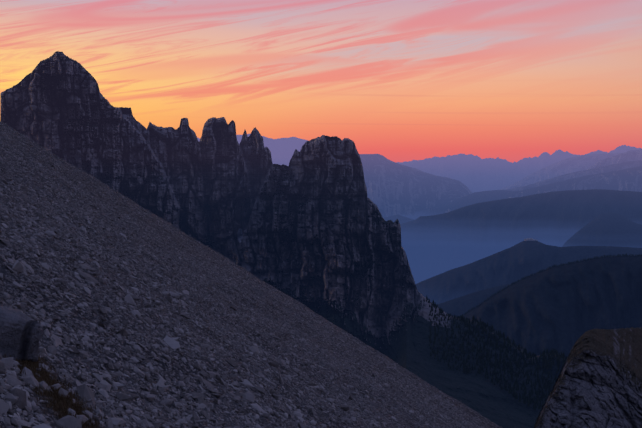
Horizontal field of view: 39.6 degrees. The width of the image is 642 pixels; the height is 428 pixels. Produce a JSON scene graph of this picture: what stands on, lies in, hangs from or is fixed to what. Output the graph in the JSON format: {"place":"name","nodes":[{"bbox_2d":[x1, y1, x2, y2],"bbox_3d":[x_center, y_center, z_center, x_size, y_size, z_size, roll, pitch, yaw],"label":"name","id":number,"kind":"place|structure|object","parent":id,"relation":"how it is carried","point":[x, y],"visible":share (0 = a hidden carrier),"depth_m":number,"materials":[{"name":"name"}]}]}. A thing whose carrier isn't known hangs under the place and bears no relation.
{"place":"outdoors","nodes":[
{"label":"outdoors","id":0,"kind":"place"},
{"bbox_2d":[0,121,498,427],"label":"scree slope","id":1,"kind":"structure","parent":0,"point":[6,284],"depth_m":16.83,"materials":[{"name":"grey gravel"}]},
{"bbox_2d":[0,304,42,361],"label":"boulder","id":2,"kind":"object","parent":1,"relation":"on","point":[21,334],"visible":0.88,"depth_m":7.55,"materials":[{"name":"grey stone"}]},
{"bbox_2d":[3,344,107,427],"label":"dry grass tufts","id":3,"kind":"object","parent":1,"relation":"on","point":[47,378],"visible":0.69,"depth_m":6.99,"materials":[{"name":"brown plant"}]},
{"bbox_2d":[0,122,501,427],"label":"scree stones","id":4,"kind":"object","parent":1,"relation":"on","point":[17,397],"visible":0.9,"depth_m":13.83,"materials":[{"name":"grey gravel"}]},
{"bbox_2d":[534,327,641,427],"bbox_3d":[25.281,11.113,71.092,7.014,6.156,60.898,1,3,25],"label":"knoll rock","id":5,"kind":"object","parent":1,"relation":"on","point":[598,383],"visible":1,"depth_m":55.52,"materials":[{"name":"grey stone"}]},
{"bbox_2d":[197,134,307,165],"bbox_3d":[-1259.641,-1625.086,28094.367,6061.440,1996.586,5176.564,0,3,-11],"label":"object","id":6,"kind":"structure","parent":0,"point":[282,150],"depth_m":28924.79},
{"bbox_2d":[0,51,563,427],"bbox_3d":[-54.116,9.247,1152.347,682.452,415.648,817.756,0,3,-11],"label":"dolomite rock towers","id":7,"kind":"structure","parent":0,"point":[310,227],"depth_m":1178.07,"materials":[{"name":"grey stone"}]},
{"bbox_2d":[426,295,566,410],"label":"conifer trees","id":8,"kind":"object","parent":7,"relation":"on","point":[483,325],"visible":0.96,"depth_m":1033.33,"materials":[{"name":"plant"}]},
{"bbox_2d":[0,0,641,162],"label":"sky","id":9,"kind":"structure","parent":0,"point":[512,81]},
{"bbox_2d":[383,215,413,223],"bbox_3d":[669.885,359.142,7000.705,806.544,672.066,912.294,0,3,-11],"label":"low misty hill","id":10,"kind":"structure","parent":0,"point":[400,218],"depth_m":7328.84,"materials":[{"name":"blue"}]},
{"bbox_2d":[359,154,471,217],"bbox_3d":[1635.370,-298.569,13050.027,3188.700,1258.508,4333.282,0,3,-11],"label":"mountain","id":11,"kind":"structure","parent":0,"point":[393,188],"depth_m":13311.20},
{"bbox_2d":[401,190,514,219],"bbox_3d":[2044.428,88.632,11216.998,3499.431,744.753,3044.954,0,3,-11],"label":"ridge","id":12,"kind":"structure","parent":0,"point":[476,197],"depth_m":12035.13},
{"bbox_2d":[436,284,510,316],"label":"hill","id":13,"kind":"structure","parent":0,"point":[458,306],"depth_m":3244.37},
{"bbox_2d":[396,145,640,192],"bbox_3d":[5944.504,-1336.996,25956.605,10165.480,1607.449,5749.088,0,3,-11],"label":"ridge","id":14,"kind":"structure","parent":0,"point":[473,173],"depth_m":26385.17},
{"bbox_2d":[400,189,641,283],"bbox_3d":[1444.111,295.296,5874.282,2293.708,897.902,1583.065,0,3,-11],"label":"dark ridge forest","id":15,"kind":"object","parent":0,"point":[433,245],"visible":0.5,"depth_m":6108.79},
{"bbox_2d":[415,241,641,304],"bbox_3d":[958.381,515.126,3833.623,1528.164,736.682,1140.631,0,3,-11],"label":"hill","id":16,"kind":"structure","parent":0,"point":[517,262],"depth_m":4137.01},
{"bbox_2d":[524,238,537,240],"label":"mountain ridge","id":17,"kind":"structure","parent":16,"relation":"on","point":[529,239],"depth_m":4272.46,"materials":[{"name":"grey"}]},
{"bbox_2d":[463,255,641,356],"bbox_3d":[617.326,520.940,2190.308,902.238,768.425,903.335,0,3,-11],"label":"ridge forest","id":18,"kind":"structure","parent":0,"point":[564,308],"depth_m":2441.90,"materials":[{"name":"plant"}]},
{"bbox_2d":[459,253,641,317],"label":"ridge conifers","id":19,"kind":"object","parent":18,"relation":"on","point":[561,264],"visible":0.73,"depth_m":2582.67,"materials":[{"name":"plant"}]},
{"bbox_2d":[500,152,624,189],"bbox_3d":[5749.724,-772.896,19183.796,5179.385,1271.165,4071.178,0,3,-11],"label":"mountain ridge","id":20,"kind":"structure","parent":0,"point":[573,164],"depth_m":20177.40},
{"bbox_2d":[506,160,641,190],"bbox_3d":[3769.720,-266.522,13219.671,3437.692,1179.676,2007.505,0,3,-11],"label":"mountain ridge","id":21,"kind":"structure","parent":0,"point":[615,167],"depth_m":13810.56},
{"bbox_2d":[507,166,641,198],"bbox_3d":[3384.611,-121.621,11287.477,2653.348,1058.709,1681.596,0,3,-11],"label":"mountain ridge","id":22,"kind":"structure","parent":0,"point":[628,179],"depth_m":11700.80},
{"bbox_2d":[562,212,641,247],"bbox_3d":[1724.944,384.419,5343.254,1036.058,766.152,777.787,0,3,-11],"label":"cone hill","id":23,"kind":"structure","parent":0,"point":[611,229],"depth_m":5533.83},
{"bbox_2d":[587,149,641,169],"bbox_3d":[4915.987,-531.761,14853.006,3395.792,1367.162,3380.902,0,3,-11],"label":"mountain ridge","id":24,"kind":"structure","parent":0,"point":[632,155],"depth_m":16147.87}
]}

